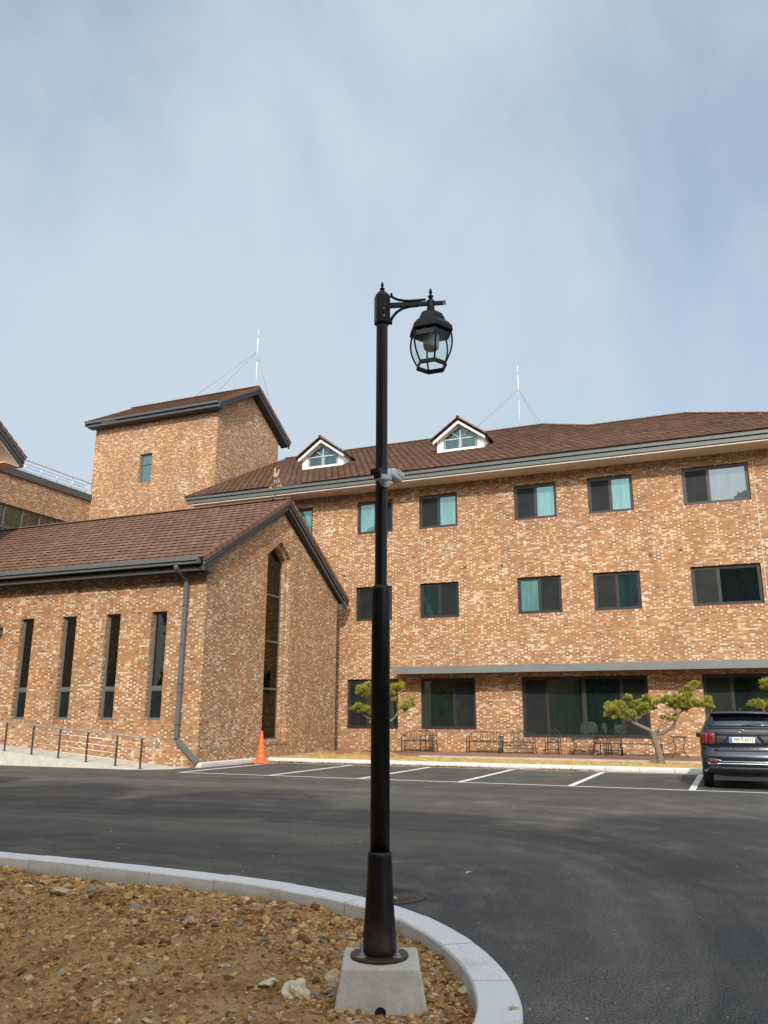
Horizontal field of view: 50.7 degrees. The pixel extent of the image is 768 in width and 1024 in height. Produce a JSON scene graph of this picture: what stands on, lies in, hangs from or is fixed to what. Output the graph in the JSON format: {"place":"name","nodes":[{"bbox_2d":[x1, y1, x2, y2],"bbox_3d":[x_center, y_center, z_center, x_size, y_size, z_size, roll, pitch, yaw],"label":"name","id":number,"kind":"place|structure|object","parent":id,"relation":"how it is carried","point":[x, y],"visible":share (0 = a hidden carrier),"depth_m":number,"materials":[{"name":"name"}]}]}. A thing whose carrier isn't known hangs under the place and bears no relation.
{"place":"outdoors","nodes":[
{"label":"outdoors","id":0,"kind":"place"},
{"bbox_2d":[0,497,349,766],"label":"gabled hall","id":1,"kind":"structure","parent":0,"point":[190,637],"depth_m":29.20,"materials":[{"name":"brick"}]},
{"bbox_2d":[9,690,26,721],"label":"window","id":2,"kind":"structure","parent":1,"relation":"in","point":[21,694],"depth_m":29.51,"materials":[{"name":"black glass"}]},
{"bbox_2d":[17,619,33,689],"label":"window","id":3,"kind":"structure","parent":1,"relation":"in","point":[29,623],"depth_m":29.97,"materials":[{"name":"black glass"}]},
{"bbox_2d":[51,689,69,722],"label":"window","id":4,"kind":"structure","parent":1,"relation":"in","point":[63,697],"depth_m":28.76,"materials":[{"name":"black glass"}]},
{"bbox_2d":[59,617,76,688],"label":"window","id":5,"kind":"structure","parent":1,"relation":"in","point":[70,626],"depth_m":29.22,"materials":[{"name":"black glass"}]},
{"bbox_2d":[96,689,114,722],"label":"window","id":6,"kind":"structure","parent":1,"relation":"in","point":[108,694],"depth_m":28.01,"materials":[{"name":"black glass"}]},
{"bbox_2d":[103,614,120,688],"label":"window","id":7,"kind":"structure","parent":1,"relation":"in","point":[114,620],"depth_m":28.47,"materials":[{"name":"black glass"}]},
{"bbox_2d":[142,688,161,722],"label":"window","id":8,"kind":"structure","parent":1,"relation":"in","point":[155,694],"depth_m":27.27,"materials":[{"name":"black glass"}]},
{"bbox_2d":[149,612,166,687],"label":"window","id":9,"kind":"structure","parent":1,"relation":"in","point":[160,619],"depth_m":27.72,"materials":[{"name":"black glass"}]},
{"bbox_2d":[261,548,286,744],"bbox_3d":[-4.313,5.017,31.346,0.450,7.640,1.960,-6,-15,22],"label":"gable window","id":10,"kind":"structure","parent":1,"relation":"in","point":[271,653],"depth_m":31.60,"materials":[{"name":"black glass"}]},
{"bbox_2d":[269,468,281,500],"bbox_3d":[-4.440,-1.151,33.137,0.258,1.420,0.558,13,-19,-42],"label":"weathervane","id":11,"kind":"object","parent":1,"relation":"on","point":[275,486],"visible":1,"depth_m":33.14,"materials":[{"name":"metal"}]},
{"bbox_2d":[0,870,454,1022],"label":"stones","id":12,"kind":"object","parent":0,"point":[156,960],"visible":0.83,"depth_m":5.26,"materials":[{"name":"grey stone"}]},
{"bbox_2d":[0,871,472,1023],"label":"island soil","id":13,"kind":"structure","parent":0,"point":[248,976],"depth_m":5.09,"materials":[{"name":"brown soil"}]},
{"bbox_2d":[49,886,70,897],"bbox_3d":[-2.894,3.449,7.274,0.238,0.160,0.192,11,-18,-37],"label":"rock","id":14,"kind":"object","parent":13,"relation":"on","point":[59,891],"visible":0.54,"depth_m":7.23,"materials":[{"name":"beige stone"}]},
{"bbox_2d":[87,886,96,891],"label":"rock","id":15,"kind":"object","parent":13,"relation":"on","point":[89,888],"visible":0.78,"depth_m":7.32,"materials":[{"name":"grey stone"}]},
{"bbox_2d":[129,903,140,908],"bbox_3d":[-2.061,3.281,6.693,0.142,0.069,0.140,-6,-15,22],"label":"rock","id":16,"kind":"object","parent":13,"relation":"on","point":[134,906],"visible":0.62,"depth_m":6.68,"materials":[{"name":"grey stone"}]},
{"bbox_2d":[211,911,224,919],"bbox_3d":[-1.294,3.160,6.299,0.112,0.094,0.170,4,-15,-16],"label":"rock","id":17,"kind":"object","parent":13,"relation":"on","point":[217,914],"visible":0.68,"depth_m":6.26,"materials":[{"name":"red stone"}]},
{"bbox_2d":[255,977,278,988],"bbox_3d":[-0.711,2.829,4.842,0.175,0.081,0.090,-6,-15,22],"label":"rock","id":18,"kind":"object","parent":13,"relation":"on","point":[270,982],"visible":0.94,"depth_m":4.82,"materials":[{"name":"stone"}]},
{"bbox_2d":[281,978,309,998],"bbox_3d":[-0.509,2.797,4.713,0.173,0.111,0.170,9,-17,-32],"label":"rock","id":19,"kind":"object","parent":13,"relation":"on","point":[296,988],"visible":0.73,"depth_m":4.70,"materials":[{"name":"stone"}]},
{"bbox_2d":[324,968,339,987],"bbox_3d":[-0.314,2.852,4.941,0.103,0.092,0.200,-4,-15,16],"label":"rock","id":20,"kind":"object","parent":13,"relation":"on","point":[332,976],"visible":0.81,"depth_m":4.91,"materials":[{"name":"beige stone"}]},
{"bbox_2d":[326,988,337,997],"bbox_3d":[-0.264,2.803,4.682,0.175,0.116,0.139,-6,-15,22],"label":"rock","id":21,"kind":"object","parent":13,"relation":"on","point":[331,993],"visible":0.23,"depth_m":4.66,"materials":[{"name":"grey stone"}]},
{"bbox_2d":[334,947,426,1015],"bbox_3d":[-0.018,2.669,4.542,0.532,0.310,0.498,0,-14,0],"label":"concrete footing","id":22,"kind":"object","parent":13,"relation":"on","point":[392,989],"visible":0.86,"depth_m":4.34,"materials":[{"name":"grey concrete"}]},
{"bbox_2d":[350,282,452,964],"bbox_3d":[0.138,0.462,5.119,0.643,4.253,0.330,1,-14,-2],"label":"street lamp","id":23,"kind":"object","parent":22,"relation":"on","point":[432,328],"visible":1,"depth_m":4.94,"materials":[{"name":"black metal"}]},
{"bbox_2d":[370,468,391,486],"bbox_3d":[-0.009,-0.221,5.172,0.085,0.095,0.184,-8,-16,30],"label":"security camera","id":24,"kind":"object","parent":23,"relation":"attached to","point":[383,476],"visible":1,"depth_m":5.14,"materials":[{"name":"white plastic"}]},
{"bbox_2d":[387,468,404,482],"bbox_3d":[0.066,-0.238,5.321,0.077,0.082,0.152,-8,-16,28],"label":"security camera","id":25,"kind":"object","parent":23,"relation":"attached to","point":[397,475],"visible":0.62,"depth_m":5.30,"materials":[{"name":"white plastic"}]},
{"bbox_2d":[458,985,466,995],"bbox_3d":[0.536,2.805,4.770,0.187,0.102,0.146,-6,-15,22],"label":"rock","id":26,"kind":"object","parent":13,"relation":"on","point":[463,990],"visible":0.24,"depth_m":4.75,"materials":[{"name":"stone"}]},
{"bbox_2d":[0,762,767,1023],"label":"parking asphalt","id":27,"kind":"structure","parent":0,"point":[547,940],"depth_m":9.94,"materials":[{"name":"grey asphalt"}]},
{"bbox_2d":[0,421,26,470],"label":"building","id":28,"kind":"structure","parent":27,"relation":"on","point":[13,455],"depth_m":35.55,"materials":[{"name":"brick"}]},
{"bbox_2d":[0,460,91,579],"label":"wing","id":29,"kind":"structure","parent":27,"relation":"on","point":[27,499],"depth_m":43.22,"materials":[{"name":"brown brick"}]},
{"bbox_2d":[0,503,64,529],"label":"ribbon window","id":30,"kind":"structure","parent":29,"relation":"in","point":[10,516],"depth_m":42.15,"materials":[{"name":"black glass"}]},
{"bbox_2d":[0,744,190,769],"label":"access ramp","id":31,"kind":"structure","parent":27,"relation":"on","point":[14,756],"depth_m":26.30,"materials":[{"name":"concrete"}]},
{"bbox_2d":[0,721,159,768],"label":"ramp railing","id":32,"kind":"object","parent":31,"relation":"on","point":[86,743],"visible":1,"depth_m":25.88,"materials":[{"name":"silver metal"}]},
{"bbox_2d":[251,731,270,763],"bbox_3d":[-4.312,8.271,28.461,0.704,1.104,0.704,-6,-15,22],"label":"traffic cone","id":33,"kind":"object","parent":27,"relation":"on","point":[260,755],"visible":1,"depth_m":28.34,"materials":[{"name":"orange plastic"}]},
{"bbox_2d":[0,852,522,1023],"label":"island kerb","id":34,"kind":"structure","parent":27,"relation":"on","point":[483,977],"depth_m":6.65,"materials":[{"name":"concrete"}]},
{"bbox_2d":[508,1004,519,1008],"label":"spilled sand","id":35,"kind":"structure","parent":34,"relation":"on","point":[512,1007],"depth_m":4.16,"materials":[{"name":"beige sand"}]},
{"bbox_2d":[355,888,425,904],"bbox_3d":[0.057,3.512,7.415,0.650,0.019,0.650,-6,-15,22],"label":"manhole cover","id":36,"kind":"object","parent":27,"relation":"on","point":[405,896],"visible":0.48,"depth_m":7.38,"materials":[{"name":"metal"}]},
{"bbox_2d":[134,761,693,868],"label":"leaf litter","id":37,"kind":"object","parent":27,"relation":"on","point":[562,769],"visible":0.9,"depth_m":26.78,"materials":[{"name":"brown plant"}]},
{"bbox_2d":[110,802,738,1022],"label":"road grit","id":38,"kind":"object","parent":27,"relation":"on","point":[586,1018],"visible":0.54,"depth_m":6.55,"materials":[{"name":"grey gravel"}]},
{"bbox_2d":[195,757,702,773],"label":"kerb","id":39,"kind":"structure","parent":27,"relation":"on","point":[521,766],"depth_m":26.02,"materials":[{"name":"concrete"}]},
{"bbox_2d":[181,763,762,792],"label":"parking lines","id":40,"kind":"object","parent":27,"relation":"on","point":[694,785],"visible":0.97,"depth_m":22.14,"materials":[{"name":"paint"}]},
{"bbox_2d":[696,708,767,785],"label":"parked car","id":41,"kind":"object","parent":27,"relation":"on","point":[733,745],"visible":1,"depth_m":18.73,"materials":[{"name":"black paint"}]},
{"bbox_2d":[0,0,767,493],"label":"sky","id":42,"kind":"structure","parent":0,"point":[581,185],"materials":[{"name":"blue"}]},
{"bbox_2d":[265,749,701,767],"bbox_3d":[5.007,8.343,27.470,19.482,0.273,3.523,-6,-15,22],"label":"dry grass","id":43,"kind":"structure","parent":0,"point":[313,754],"depth_m":28.36,"materials":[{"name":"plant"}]},
{"bbox_2d":[350,680,416,722],"bbox_3d":[-0.063,7.764,30.434,2.807,2.868,1.136,-6,-15,22],"label":"pruned pine","id":44,"kind":"object","parent":43,"relation":"on","point":[404,706],"visible":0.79,"depth_m":30.54,"materials":[{"name":"green plant"}]},
{"bbox_2d":[419,755,701,763],"bbox_3d":[10.737,8.296,26.520,20.395,0.220,0.120,-6,-15,22],"label":"patio edging","id":45,"kind":"object","parent":43,"relation":"on","point":[700,762],"visible":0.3,"depth_m":28.35,"materials":[{"name":"beige concrete"}]},
{"bbox_2d":[603,680,715,763],"bbox_3d":[9.065,6.916,26.730,3.681,2.738,1.163,-6,-15,22],"label":"pruned pine","id":46,"kind":"object","parent":43,"relation":"on","point":[684,701],"visible":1,"depth_m":26.72,"materials":[{"name":"green plant"}]},
{"bbox_2d":[746,676,767,710],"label":"pruned pine","id":47,"kind":"object","parent":43,"relation":"on","point":[761,704],"visible":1,"depth_m":25.64,"materials":[{"name":"green plant"}]},
{"bbox_2d":[303,749,700,760],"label":"patio","id":48,"kind":"structure","parent":0,"point":[539,755],"depth_m":30.81,"materials":[{"name":"beige concrete"}]},
{"bbox_2d":[401,731,434,751],"bbox_3d":[1.401,9.594,33.901,1.345,0.836,0.518,-5,-15,21],"label":"garden bench","id":49,"kind":"object","parent":48,"relation":"on","point":[429,739],"visible":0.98,"depth_m":33.89,"materials":[{"name":"metal"}]},
{"bbox_2d":[420,727,437,751],"bbox_3d":[1.859,9.412,33.459,0.597,0.977,0.538,-8,-16,30],"label":"garden chair","id":50,"kind":"object","parent":48,"relation":"on","point":[425,747],"visible":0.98,"depth_m":33.47,"materials":[{"name":"metal"}]},
{"bbox_2d":[466,731,501,752],"bbox_3d":[4.058,9.331,32.821,1.445,0.836,0.518,-6,-15,22],"label":"garden bench","id":51,"kind":"object","parent":48,"relation":"on","point":[469,741],"visible":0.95,"depth_m":32.86,"materials":[{"name":"metal"}]},
{"bbox_2d":[500,728,536,753],"bbox_3d":[5.330,9.124,32.268,1.395,0.974,0.518,-5,-15,20],"label":"garden bench","id":52,"kind":"object","parent":48,"relation":"on","point":[524,738],"visible":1,"depth_m":32.20,"materials":[{"name":"metal"}]},
{"bbox_2d":[544,728,561,754],"bbox_3d":[6.619,8.992,31.733,0.577,0.977,0.538,-6,-15,22],"label":"garden chair","id":53,"kind":"object","parent":48,"relation":"on","point":[547,742],"visible":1,"depth_m":31.77,"materials":[{"name":"metal"}]},
{"bbox_2d":[570,738,599,754],"bbox_3d":[7.716,9.027,31.117,1.059,0.631,0.504,-6,-15,22],"label":"garden table","id":54,"kind":"object","parent":48,"relation":"on","point":[584,748],"visible":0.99,"depth_m":31.05,"materials":[{"name":"metal"}]},
{"bbox_2d":[592,729,611,755],"bbox_3d":[8.331,8.806,30.972,0.538,0.977,0.577,-13,-19,42],"label":"garden chair","id":55,"kind":"object","parent":48,"relation":"on","point":[600,743],"visible":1,"depth_m":30.95,"materials":[{"name":"metal"}]},
{"bbox_2d":[605,729,621,755],"bbox_3d":[8.798,8.803,30.953,0.577,0.977,0.538,-6,-15,22],"label":"garden chair","id":56,"kind":"object","parent":48,"relation":"on","point":[606,738],"visible":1,"depth_m":31.06,"materials":[{"name":"metal"}]},
{"bbox_2d":[620,737,663,755],"bbox_3d":[9.684,8.834,30.461,1.545,0.682,0.518,-6,-15,22],"label":"garden bench","id":57,"kind":"object","parent":48,"relation":"on","point":[638,744],"visible":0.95,"depth_m":30.49,"materials":[{"name":"metal"}]},
{"bbox_2d":[671,736,688,757],"bbox_3d":[10.811,8.595,29.610,0.609,0.751,0.500,-5,-15,19],"label":"garden table","id":58,"kind":"object","parent":48,"relation":"on","point":[673,737],"visible":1,"depth_m":29.45,"materials":[{"name":"metal"}]},
{"bbox_3d":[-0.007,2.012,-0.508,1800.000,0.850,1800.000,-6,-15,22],"label":"ground","id":59,"kind":"structure","parent":0,"visible":0},
{"bbox_2d":[85,385,290,521],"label":"stair tower","id":60,"kind":"structure","parent":59,"relation":"on","point":[162,456],"depth_m":46.03,"materials":[{"name":"brick"}]},
{"bbox_2d":[137,454,151,484],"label":"window","id":61,"kind":"structure","parent":60,"relation":"in","point":[146,460],"depth_m":45.99,"materials":[{"name":"teal glass"}]},
{"bbox_2d":[190,330,269,401],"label":"lightning rod","id":62,"kind":"object","parent":60,"relation":"attached to","point":[242,366],"visible":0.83,"depth_m":48.86,"materials":[{"name":"metal"}]},
{"bbox_2d":[0,865,475,1023],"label":"soil clods","id":63,"kind":"object","parent":59,"relation":"on","point":[338,922],"visible":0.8,"depth_m":5.60,"materials":[{"name":"brown soil"}]},
{"bbox_2d":[184,411,767,755],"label":"building","id":64,"kind":"structure","parent":59,"relation":"on","point":[567,581],"depth_m":34.05,"materials":[{"name":"brick"}]},
{"bbox_2d":[298,508,312,532],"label":"window","id":65,"kind":"structure","parent":64,"relation":"in","point":[307,514],"depth_m":39.54,"materials":[{"name":"teal glass"}]},
{"bbox_2d":[345,679,398,730],"bbox_3d":[-0.489,8.566,35.951,2.600,2.240,0.222,-6,-15,22],"label":"window","id":66,"kind":"structure","parent":64,"relation":"in","point":[358,722],"depth_m":36.11,"materials":[{"name":"black glass"}]},
{"bbox_2d":[354,586,392,623],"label":"window","id":67,"kind":"structure","parent":64,"relation":"in","point":[364,595],"depth_m":37.24,"materials":[{"name":"grey glass"}]},
{"bbox_2d":[356,499,393,536],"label":"window","id":68,"kind":"structure","parent":64,"relation":"in","point":[366,510],"depth_m":38.17,"materials":[{"name":"teal glass"}]},
{"bbox_2d":[418,493,458,530],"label":"window","id":69,"kind":"structure","parent":64,"relation":"in","point":[437,512],"depth_m":36.90,"materials":[{"name":"teal glass"}]},
{"bbox_2d":[418,582,460,620],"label":"window","id":70,"kind":"structure","parent":64,"relation":"in","point":[439,601],"depth_m":35.88,"materials":[{"name":"black glass"}]},
{"bbox_2d":[419,678,477,731],"bbox_3d":[2.763,8.243,34.629,2.590,2.240,0.222,-6,-15,22],"label":"window","id":71,"kind":"structure","parent":64,"relation":"in","point":[447,703],"depth_m":34.67,"materials":[{"name":"black glass"}]},
{"bbox_2d":[485,366,541,424],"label":"lightning rod","id":72,"kind":"object","parent":64,"relation":"on","point":[518,399],"visible":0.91,"depth_m":46.00,"materials":[{"name":"metal"}]},
{"bbox_2d":[513,482,558,522],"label":"window","id":73,"kind":"structure","parent":64,"relation":"in","point":[537,502],"depth_m":35.22,"materials":[{"name":"teal glass"}]},
{"bbox_2d":[517,575,563,616],"bbox_3d":[6.578,3.552,34.173,1.990,1.660,0.222,-6,-15,22],"label":"window","id":74,"kind":"structure","parent":64,"relation":"in","point":[537,596],"depth_m":34.22,"materials":[{"name":"glass"}]},
{"bbox_2d":[522,675,651,741],"bbox_3d":[8.034,7.856,32.451,5.120,2.520,0.222,-6,-15,22],"label":"window","id":75,"kind":"structure","parent":64,"relation":"in","point":[573,706],"depth_m":32.58,"materials":[{"name":"black glass"}]},
{"bbox_2d":[587,474,635,515],"bbox_3d":[9.502,-0.688,33.988,1.960,1.670,0.222,-6,-15,22],"label":"window","id":76,"kind":"structure","parent":64,"relation":"in","point":[613,494],"depth_m":34.03,"materials":[{"name":"teal glass"}]},
{"bbox_2d":[593,571,643,612],"bbox_3d":[9.507,3.261,32.982,1.980,1.660,0.222,-6,-15,22],"label":"window","id":77,"kind":"structure","parent":64,"relation":"in","point":[613,591],"depth_m":33.03,"materials":[{"name":"black glass"}]},
{"bbox_2d":[681,462,753,507],"bbox_3d":[13.289,-1.064,32.448,2.610,1.670,0.222,-6,-15,22],"label":"window","id":78,"kind":"structure","parent":64,"relation":"in","point":[727,483],"depth_m":32.49,"materials":[{"name":"grey glass"}]},
{"bbox_2d":[690,563,766,608],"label":"window","id":79,"kind":"structure","parent":64,"relation":"in","point":[740,585],"depth_m":31.47,"materials":[{"name":"black glass"}]},
{"bbox_2d":[702,673,767,716],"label":"window","id":80,"kind":"structure","parent":64,"relation":"in","point":[729,692],"depth_m":30.55,"materials":[{"name":"black glass"}]}
]}

